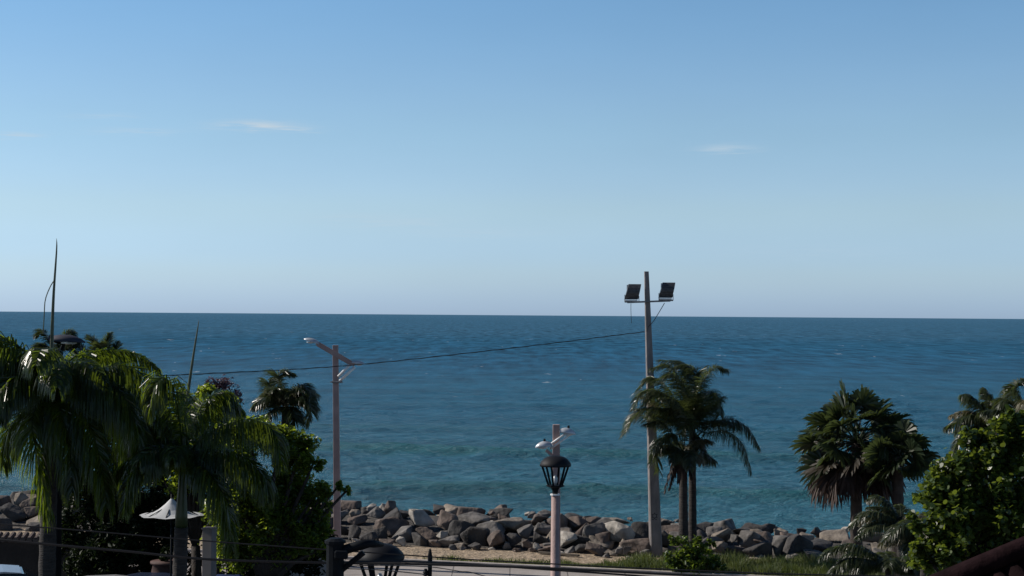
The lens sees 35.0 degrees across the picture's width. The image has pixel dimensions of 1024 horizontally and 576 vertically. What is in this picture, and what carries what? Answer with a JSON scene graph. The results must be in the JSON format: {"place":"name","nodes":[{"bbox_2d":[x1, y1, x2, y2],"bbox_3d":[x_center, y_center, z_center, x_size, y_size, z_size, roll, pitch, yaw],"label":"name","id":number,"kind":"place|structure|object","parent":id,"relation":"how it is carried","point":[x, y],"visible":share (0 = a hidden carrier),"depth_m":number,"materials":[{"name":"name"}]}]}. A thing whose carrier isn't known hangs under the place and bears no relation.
{"place":"outdoors","nodes":[
{"label":"outdoors","id":0,"kind":"place"},
{"bbox_2d":[129,552,669,575],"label":"promenade","id":1,"kind":"structure","parent":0,"point":[488,571],"depth_m":50.89,"materials":[{"name":"concrete"}]},
{"bbox_2d":[304,338,364,537],"bbox_3d":[-5.691,5.258,51.875,1.962,7.323,0.489,0,-1,0],"label":"street light","id":2,"kind":"object","parent":1,"relation":"on","point":[337,356],"visible":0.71,"depth_m":51.81,"materials":[{"name":"metal"}]},
{"bbox_2d":[535,424,575,575],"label":"street light","id":3,"kind":"object","parent":1,"relation":"on","point":[557,441],"visible":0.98,"depth_m":47.76,"materials":[{"name":"metal"}]},
{"bbox_2d":[846,494,938,574],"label":"coconut palm","id":4,"kind":"object","parent":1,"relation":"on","point":[881,519],"visible":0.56,"depth_m":43.54,"materials":[{"name":"green plant"}]},
{"bbox_2d":[859,419,940,556],"bbox_3d":[11.576,6.447,48.449,2.457,5.083,2.398,0,-1,26],"label":"fan palm","id":5,"kind":"object","parent":1,"relation":"on","point":[877,450],"visible":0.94,"depth_m":48.06,"materials":[{"name":"green plant"}]},
{"bbox_2d":[0,499,889,570],"bbox_3d":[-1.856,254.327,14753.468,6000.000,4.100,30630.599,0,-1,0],"label":"ground","id":6,"kind":"structure","parent":0,"point":[468,552],"depth_m":55.78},
{"bbox_2d":[0,495,11,506],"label":"boulder","id":7,"kind":"object","parent":6,"relation":"on","point":[4,499],"visible":0.62,"depth_m":63.45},
{"bbox_2d":[0,517,12,530],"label":"boulder","id":8,"kind":"object","parent":6,"relation":"on","point":[3,520],"visible":0.91,"depth_m":59.98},
{"bbox_2d":[0,503,26,521],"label":"boulder","id":9,"kind":"object","parent":6,"relation":"on","point":[13,512],"visible":1,"depth_m":61.53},
{"bbox_2d":[14,492,28,505],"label":"boulder","id":10,"kind":"object","parent":6,"relation":"on","point":[20,497],"visible":0.73,"depth_m":63.68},
{"bbox_2d":[19,496,36,508],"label":"boulder","id":11,"kind":"object","parent":6,"relation":"on","point":[28,503],"visible":0.69,"depth_m":63.24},
{"bbox_2d":[24,506,40,518],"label":"boulder","id":12,"kind":"object","parent":6,"relation":"on","point":[31,512],"visible":0.83,"depth_m":61.81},
{"bbox_2d":[25,522,39,531],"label":"boulder","id":13,"kind":"object","parent":6,"relation":"on","point":[29,529],"visible":0.45,"depth_m":59.82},
{"bbox_2d":[38,411,207,575],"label":"shade tree","id":14,"kind":"object","parent":6,"relation":"on","point":[84,562],"visible":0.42,"depth_m":44.73,"materials":[{"name":"green plant"}]},
{"bbox_2d":[331,500,361,511],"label":"boulder","id":15,"kind":"object","parent":6,"relation":"on","point":[349,505],"visible":0.36,"depth_m":61.98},
{"bbox_2d":[348,524,362,539],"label":"boulder","id":16,"kind":"object","parent":6,"relation":"on","point":[355,531],"visible":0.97,"depth_m":57.69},
{"bbox_2d":[347,515,367,524],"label":"boulder","id":17,"kind":"object","parent":6,"relation":"on","point":[358,520],"visible":0.91,"depth_m":59.49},
{"bbox_2d":[360,532,377,539],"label":"boulder","id":18,"kind":"object","parent":6,"relation":"on","point":[370,536],"visible":0.61,"depth_m":56.84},
{"bbox_2d":[366,506,384,518],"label":"boulder","id":19,"kind":"object","parent":6,"relation":"on","point":[377,512],"visible":0.94,"depth_m":59.98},
{"bbox_2d":[373,526,386,540],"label":"boulder","id":20,"kind":"object","parent":6,"relation":"on","point":[381,532],"visible":0.58,"depth_m":57.43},
{"bbox_2d":[384,500,395,514],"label":"boulder","id":21,"kind":"object","parent":6,"relation":"on","point":[390,505],"visible":0.53,"depth_m":61.41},
{"bbox_2d":[373,517,408,536],"bbox_3d":[-4.361,8.575,58.386,1.283,0.671,1.037,0,-1,2],"label":"boulder","id":22,"kind":"object","parent":6,"relation":"on","point":[393,524],"visible":0.72,"depth_m":58.22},
{"bbox_2d":[383,507,402,518],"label":"boulder","id":23,"kind":"object","parent":6,"relation":"on","point":[395,512],"visible":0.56,"depth_m":58.77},
{"bbox_2d":[391,525,412,541],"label":"boulder","id":24,"kind":"object","parent":6,"relation":"on","point":[404,531],"visible":0.83,"depth_m":57.35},
{"bbox_2d":[411,532,427,545],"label":"boulder","id":25,"kind":"object","parent":6,"relation":"on","point":[419,539],"visible":1,"depth_m":56.70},
{"bbox_2d":[409,509,435,526],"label":"boulder","id":26,"kind":"object","parent":6,"relation":"on","point":[420,517],"visible":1,"depth_m":58.60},
{"bbox_2d":[415,527,437,539],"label":"boulder","id":27,"kind":"object","parent":6,"relation":"on","point":[426,533],"visible":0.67,"depth_m":57.58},
{"bbox_2d":[428,540,441,547],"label":"boulder","id":28,"kind":"object","parent":6,"relation":"on","point":[434,543],"visible":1,"depth_m":56.45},
{"bbox_2d":[436,510,457,530],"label":"boulder","id":29,"kind":"object","parent":6,"relation":"on","point":[445,519],"visible":0.81,"depth_m":58.13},
{"bbox_2d":[436,504,457,515],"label":"boulder","id":30,"kind":"object","parent":6,"relation":"on","point":[452,509],"visible":0.41,"depth_m":61.17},
{"bbox_2d":[433,504,444,514],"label":"boulder","id":31,"kind":"object","parent":30,"relation":"on","point":[437,509],"visible":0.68,"depth_m":61.28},
{"bbox_2d":[439,535,460,546],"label":"boulder","id":32,"kind":"object","parent":6,"relation":"on","point":[448,541],"visible":0.96,"depth_m":56.40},
{"bbox_2d":[448,520,475,540],"bbox_3d":[-1.848,8.558,57.572,0.905,0.760,0.901,0,-1,35],"label":"boulder","id":33,"kind":"object","parent":6,"relation":"on","point":[457,527],"visible":0.74,"depth_m":57.17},
{"bbox_2d":[457,506,485,516],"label":"boulder","id":34,"kind":"object","parent":6,"relation":"on","point":[461,510],"visible":0.47,"depth_m":60.90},
{"bbox_2d":[458,511,490,525],"bbox_3d":[-1.347,8.403,58.773,1.172,0.656,0.896,-8,-11,19],"label":"boulder","id":35,"kind":"object","parent":6,"relation":"on","point":[474,518],"visible":0.64,"depth_m":58.56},
{"bbox_2d":[460,527,489,545],"bbox_3d":[-1.300,8.698,56.746,1.067,0.682,1.068,2,-10,2],"label":"boulder","id":36,"kind":"object","parent":6,"relation":"on","point":[470,535],"visible":0.84,"depth_m":56.47,"materials":[{"name":"stone"}]},
{"bbox_2d":[187,548,770,575],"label":"kerb","id":37,"kind":"structure","parent":6,"relation":"on","point":[618,569],"depth_m":51.42,"materials":[{"name":"concrete"}]},
{"bbox_2d":[476,521,505,533],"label":"boulder","id":38,"kind":"object","parent":6,"relation":"on","point":[492,526],"visible":0.44,"depth_m":57.27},
{"bbox_2d":[487,530,505,549],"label":"boulder","id":39,"kind":"object","parent":6,"relation":"on","point":[496,538],"visible":0.98,"depth_m":55.97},
{"bbox_2d":[489,508,512,518],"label":"boulder","id":40,"kind":"object","parent":6,"relation":"on","point":[504,511],"visible":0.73,"depth_m":60.57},
{"bbox_2d":[494,517,524,531],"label":"boulder","id":41,"kind":"object","parent":6,"relation":"on","point":[512,524],"visible":0.62,"depth_m":57.76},
{"bbox_2d":[505,533,521,546],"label":"boulder","id":42,"kind":"object","parent":6,"relation":"on","point":[513,539],"visible":1,"depth_m":56.16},
{"bbox_2d":[517,524,532,538],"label":"boulder","id":43,"kind":"object","parent":6,"relation":"on","point":[524,531],"visible":1,"depth_m":57.04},
{"bbox_2d":[531,513,547,525],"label":"boulder","id":44,"kind":"object","parent":6,"relation":"on","point":[536,519],"visible":0.98,"depth_m":58.17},
{"bbox_2d":[533,522,550,534],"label":"boulder","id":45,"kind":"object","parent":6,"relation":"on","point":[541,528],"visible":0.77,"depth_m":57.60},
{"bbox_2d":[533,531,550,543],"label":"boulder","id":46,"kind":"object","parent":6,"relation":"on","point":[538,538],"visible":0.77,"depth_m":56.25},
{"bbox_2d":[545,513,567,527],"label":"boulder","id":47,"kind":"object","parent":6,"relation":"on","point":[563,520],"visible":0.54,"depth_m":57.94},
{"bbox_2d":[560,531,577,547],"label":"boulder","id":48,"kind":"object","parent":6,"relation":"on","point":[566,538],"visible":0.77,"depth_m":55.69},
{"bbox_2d":[567,516,587,529],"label":"boulder","id":49,"kind":"object","parent":6,"relation":"on","point":[576,522],"visible":0.8,"depth_m":58.17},
{"bbox_2d":[567,534,588,545],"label":"boulder","id":50,"kind":"object","parent":6,"relation":"on","point":[582,540],"visible":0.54,"depth_m":55.92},
{"bbox_2d":[575,544,585,552],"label":"boulder","id":51,"kind":"object","parent":6,"relation":"on","point":[579,548],"visible":0.91,"depth_m":55.06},
{"bbox_2d":[582,522,605,537],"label":"boulder","id":52,"kind":"object","parent":6,"relation":"on","point":[592,529],"visible":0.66,"depth_m":56.21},
{"bbox_2d":[585,542,604,555],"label":"boulder","id":53,"kind":"object","parent":6,"relation":"on","point":[596,549],"visible":1,"depth_m":54.77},
{"bbox_2d":[588,535,613,548],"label":"boulder","id":54,"kind":"object","parent":6,"relation":"on","point":[605,545],"visible":0.71,"depth_m":55.79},
{"bbox_2d":[594,531,609,542],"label":"boulder","id":55,"kind":"object","parent":6,"relation":"on","point":[603,537],"visible":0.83,"depth_m":55.97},
{"bbox_2d":[604,521,634,541],"bbox_3d":[3.807,8.448,56.362,1.109,0.762,0.971,1,-1,-21],"label":"boulder","id":56,"kind":"object","parent":6,"relation":"on","point":[619,531],"visible":0.82,"depth_m":56.04,"materials":[{"name":"stone"}]},
{"bbox_2d":[619,538,649,554],"bbox_3d":[4.272,8.888,55.139,1.229,0.721,0.903,-9,-14,9],"label":"boulder","id":57,"kind":"object","parent":6,"relation":"on","point":[639,544],"visible":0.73,"depth_m":54.88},
{"bbox_2d":[631,522,648,538],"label":"boulder","id":58,"kind":"object","parent":6,"relation":"on","point":[640,529],"visible":0.52,"depth_m":56.16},
{"bbox_2d":[624,271,674,556],"bbox_3d":[4.630,4.242,54.885,1.723,9.606,0.535,0,-1,0],"label":"floodlight pole","id":59,"kind":"object","parent":6,"relation":"on","point":[654,510],"visible":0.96,"depth_m":54.78,"materials":[{"name":"concrete"}]},
{"bbox_2d":[148,331,644,376],"bbox_3d":[-3.925,1.862,47.255,2.174,1.165,22.468,0,-1,43],"label":"cable","id":60,"kind":"object","parent":59,"relation":"hanging from","point":[401,360],"visible":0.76,"depth_m":48.71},
{"bbox_2d":[662,530,670,546],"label":"boulder","id":61,"kind":"object","parent":6,"relation":"on","point":[665,540],"visible":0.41,"depth_m":55.80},
{"bbox_2d":[661,524,678,533],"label":"boulder","id":62,"kind":"object","parent":6,"relation":"on","point":[670,528],"visible":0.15,"depth_m":57.37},
{"bbox_2d":[641,397,714,549],"bbox_3d":[5.487,6.279,53.136,2.030,5.491,2.420,0,-1,25],"label":"coconut palm","id":63,"kind":"object","parent":6,"relation":"on","point":[683,460],"visible":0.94,"depth_m":52.78,"materials":[{"name":"green plant"}]},
{"bbox_2d":[422,546,943,575],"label":"grass","id":64,"kind":"structure","parent":6,"relation":"on","point":[744,563],"depth_m":51.75,"materials":[{"name":"plant"}]},
{"bbox_2d":[617,359,760,543],"bbox_3d":[5.859,5.712,53.731,4.690,6.649,3.417,0,-1,0],"label":"coconut palm","id":65,"kind":"object","parent":6,"relation":"on","point":[693,400],"visible":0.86,"depth_m":53.32,"materials":[{"name":"green plant"}]},
{"bbox_2d":[663,534,727,573],"bbox_3d":[5.734,8.363,50.925,2.044,1.323,1.063,0,-1,0],"label":"beach shrub","id":66,"kind":"object","parent":6,"relation":"on","point":[687,552],"visible":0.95,"depth_m":50.78,"materials":[{"name":"green plant"}]},
{"bbox_2d":[697,522,713,532],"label":"boulder","id":67,"kind":"object","parent":6,"relation":"on","point":[702,526],"visible":0.45,"depth_m":58.01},
{"bbox_2d":[699,536,722,552],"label":"boulder","id":68,"kind":"object","parent":6,"relation":"on","point":[714,538],"visible":0.26,"depth_m":55.27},
{"bbox_2d":[706,526,721,536],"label":"boulder","id":69,"kind":"object","parent":6,"relation":"on","point":[710,530],"visible":0.65,"depth_m":57.24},
{"bbox_2d":[711,540,727,553],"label":"boulder","id":70,"kind":"object","parent":6,"relation":"on","point":[721,545],"visible":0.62,"depth_m":54.84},
{"bbox_2d":[711,528,732,541],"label":"boulder","id":71,"kind":"object","parent":6,"relation":"on","point":[725,534],"visible":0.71,"depth_m":56.10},
{"bbox_2d":[713,518,736,533],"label":"boulder","id":72,"kind":"object","parent":6,"relation":"on","point":[727,523],"visible":0.43,"depth_m":58.44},
{"bbox_2d":[724,546,744,555],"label":"boulder","id":73,"kind":"object","parent":6,"relation":"on","point":[737,549],"visible":0.55,"depth_m":54.26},
{"bbox_2d":[737,530,760,547],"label":"boulder","id":74,"kind":"object","parent":6,"relation":"on","point":[745,538],"visible":0.63,"depth_m":55.42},
{"bbox_2d":[741,522,767,531],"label":"boulder","id":75,"kind":"object","parent":6,"relation":"on","point":[756,526],"visible":0.34,"depth_m":58.12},
{"bbox_2d":[742,540,772,556],"bbox_3d":[8.192,8.753,53.962,1.094,0.735,0.657,1,-1,-7],"label":"boulder","id":76,"kind":"object","parent":6,"relation":"on","point":[764,548],"visible":0.8,"depth_m":53.78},
{"bbox_2d":[752,531,772,543],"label":"boulder","id":77,"kind":"object","parent":6,"relation":"on","point":[765,535],"visible":0.56,"depth_m":55.40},
{"bbox_2d":[772,535,788,556],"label":"boulder","id":78,"kind":"object","parent":6,"relation":"on","point":[778,542],"visible":0.83,"depth_m":54.27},
{"bbox_2d":[783,534,813,555],"bbox_3d":[9.519,8.643,54.099,0.851,0.889,0.714,14,-2,-13],"label":"boulder","id":79,"kind":"object","parent":6,"relation":"on","point":[796,543],"visible":0.75,"depth_m":53.82,"materials":[{"name":"stone"}]},
{"bbox_2d":[803,549,821,560],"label":"boulder","id":80,"kind":"object","parent":6,"relation":"on","point":[808,551],"visible":0.53,"depth_m":53.30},
{"bbox_2d":[811,538,832,551],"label":"boulder","id":81,"kind":"object","parent":6,"relation":"on","point":[821,545],"visible":0.41,"depth_m":54.97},
{"bbox_2d":[819,529,849,540],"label":"boulder","id":82,"kind":"object","parent":6,"relation":"on","point":[836,535],"visible":0.82,"depth_m":56.74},
{"bbox_2d":[789,378,917,574],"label":"fan palm","id":83,"kind":"object","parent":6,"relation":"on","point":[832,469],"visible":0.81,"depth_m":49.35,"materials":[{"name":"green plant"}]},
{"bbox_2d":[863,533,884,542],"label":"boulder","id":84,"kind":"object","parent":6,"relation":"on","point":[875,539],"visible":0.35,"depth_m":55.96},
{"bbox_2d":[0,311,1023,536],"bbox_3d":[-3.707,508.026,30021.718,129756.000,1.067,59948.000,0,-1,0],"label":"sea","id":85,"kind":"structure","parent":0,"point":[468,429],"depth_m":246.10,"materials":[{"name":"liquid"}]},
{"bbox_2d":[0,0,1023,318],"label":"sky","id":86,"kind":"structure","parent":0,"point":[755,158],"materials":[{"name":"blue"}]},
{"bbox_2d":[929,536,1023,575],"bbox_3d":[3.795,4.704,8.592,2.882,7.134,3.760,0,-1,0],"label":"tiled roof","id":87,"kind":"structure","parent":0,"point":[1006,559],"depth_m":10.39,"materials":[{"name":"tile"}]},
{"label":"road","id":88,"kind":"structure","parent":0,"visible":0},
{"bbox_2d":[0,564,37,575],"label":"parked car","id":89,"kind":"object","parent":88,"relation":"on","point":[11,570],"visible":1,"depth_m":41.71,"materials":[{"name":"silver paint"}]},
{"bbox_2d":[0,531,77,575],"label":"garden wall","id":90,"kind":"structure","parent":88,"relation":"on","point":[25,555],"depth_m":46.75,"materials":[{"name":"concrete"}]},
{"bbox_2d":[31,326,81,352],"bbox_3d":[-13.170,4.945,46.856,1.410,7.674,1.584,1,-1,-44],"label":"coconut palm","id":91,"kind":"object","parent":88,"relation":"on","point":[39,345],"visible":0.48,"depth_m":46.83,"materials":[{"name":"green plant"}]},
{"bbox_2d":[48,335,85,575],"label":"street lamp","id":92,"kind":"object","parent":88,"relation":"on","point":[62,340],"visible":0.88,"depth_m":38.13,"materials":[{"name":"black metal"}]},
{"bbox_2d":[0,238,173,575],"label":"royal palm","id":93,"kind":"object","parent":88,"relation":"on","point":[53,391],"visible":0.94,"depth_m":34.52,"materials":[{"name":"green plant"}]},
{"bbox_2d":[69,331,134,521],"bbox_3d":[-11.917,5.009,47.003,1.851,7.568,1.560,0,-1,0],"label":"coconut palm","id":94,"kind":"object","parent":88,"relation":"on","point":[95,343],"visible":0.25,"depth_m":46.80,"materials":[{"name":"green plant"}]},
{"bbox_2d":[126,572,172,575],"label":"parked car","id":95,"kind":"object","parent":88,"relation":"on","point":[149,574],"visible":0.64,"depth_m":41.04,"materials":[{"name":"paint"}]},
{"bbox_2d":[150,545,173,573],"bbox_3d":[-8.878,7.678,41.877,0.900,2.106,0.900,0,-1,0],"label":"planter","id":96,"kind":"object","parent":88,"relation":"on","point":[161,564],"visible":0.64,"depth_m":41.63,"materials":[{"name":"red ceramic"}]},
{"bbox_2d":[140,494,203,575],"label":"parasol","id":97,"kind":"object","parent":88,"relation":"on","point":[167,510],"visible":0.8,"depth_m":39.22,"materials":[{"name":"white fabric"}]},
{"bbox_2d":[142,383,246,575],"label":"broadleaf tree","id":98,"kind":"object","parent":88,"relation":"on","point":[196,524],"visible":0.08,"depth_m":42.33,"materials":[{"name":"green plant"}]},
{"bbox_2d":[112,321,289,575],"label":"royal palm","id":99,"kind":"object","parent":88,"relation":"on","point":[215,466],"visible":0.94,"depth_m":33.94,"materials":[{"name":"green plant"}]},
{"bbox_2d":[201,526,216,575],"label":"post","id":100,"kind":"object","parent":88,"relation":"on","point":[209,533],"visible":0.82,"depth_m":36.80,"materials":[{"name":"paint"}]},
{"bbox_2d":[204,374,243,574],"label":"purple tree","id":101,"kind":"object","parent":88,"relation":"on","point":[222,384],"visible":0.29,"depth_m":43.40,"materials":[{"name":"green plant"}]},
{"bbox_2d":[200,500,337,575],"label":"shade tree","id":102,"kind":"object","parent":88,"relation":"on","point":[299,569],"visible":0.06,"depth_m":43.21,"materials":[{"name":"green plant"}]},
{"bbox_2d":[190,414,351,575],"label":"broadleaf tree","id":103,"kind":"object","parent":88,"relation":"on","point":[265,525],"visible":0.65,"depth_m":40.80,"materials":[{"name":"green plant"}]},
{"bbox_2d":[244,558,325,575],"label":"wall","id":104,"kind":"structure","parent":88,"relation":"on","point":[302,574],"depth_m":48.10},
{"bbox_2d":[250,367,321,575],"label":"coconut palm","id":105,"kind":"object","parent":88,"relation":"on","point":[280,399],"visible":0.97,"depth_m":44.43,"materials":[{"name":"green plant"}]},
{"bbox_2d":[325,537,383,575],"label":"utility pole","id":106,"kind":"object","parent":88,"relation":"on","point":[338,551],"visible":1,"depth_m":19.88,"materials":[{"name":"black metal"}]},
{"bbox_2d":[0,538,717,575],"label":"cable","id":107,"kind":"object","parent":106,"relation":"attached to","point":[318,562],"visible":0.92,"depth_m":20.93,"materials":[{"name":"metal"}]},
{"bbox_2d":[0,524,898,575],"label":"cable","id":108,"kind":"object","parent":106,"relation":"attached to","point":[441,557],"visible":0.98,"depth_m":21.80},
{"bbox_2d":[344,561,645,575],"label":"cable","id":109,"kind":"object","parent":106,"relation":"attached to","point":[487,564],"visible":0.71,"depth_m":21.93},
{"bbox_2d":[357,543,404,575],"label":"lantern post","id":110,"kind":"object","parent":88,"relation":"on","point":[388,548],"visible":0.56,"depth_m":23.23,"materials":[{"name":"metal"}]},
{"bbox_2d":[423,549,431,575],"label":"metal post","id":111,"kind":"object","parent":88,"relation":"on","point":[428,572],"visible":0.88,"depth_m":23.91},
{"bbox_2d":[351,565,483,575],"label":"cable","id":112,"kind":"object","parent":111,"relation":"attached to","point":[415,566],"visible":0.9,"depth_m":22.61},
{"bbox_2d":[540,455,570,575],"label":"lantern post","id":113,"kind":"object","parent":88,"relation":"on","point":[555,461],"visible":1,"depth_m":35.84,"materials":[{"name":"metal"}]},
{"bbox_2d":[817,543,939,575],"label":"coconut palm","id":114,"kind":"object","parent":88,"relation":"on","point":[853,559],"visible":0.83,"depth_m":40.16,"materials":[{"name":"green plant"}]},
{"bbox_2d":[877,519,929,575],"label":"coconut palm","id":115,"kind":"object","parent":88,"relation":"on","point":[901,532],"visible":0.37,"depth_m":38.36,"materials":[{"name":"green plant"}]},
{"bbox_2d":[903,404,1023,575],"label":"sea grape bush","id":116,"kind":"object","parent":88,"relation":"on","point":[986,514],"visible":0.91,"depth_m":30.71,"materials":[{"name":"green plant"}]},
{"bbox_2d":[942,387,1011,477],"bbox_3d":[11.727,5.645,39.893,2.318,6.406,1.886,0,-1,15],"label":"coconut palm","id":117,"kind":"object","parent":88,"relation":"on","point":[968,418],"visible":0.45,"depth_m":39.60,"materials":[{"name":"green plant"}]},
{"bbox_2d":[976,378,1023,478],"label":"coconut palm","id":118,"kind":"object","parent":88,"relation":"on","point":[1017,401],"visible":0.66,"depth_m":38.79,"materials":[{"name":"green plant"}]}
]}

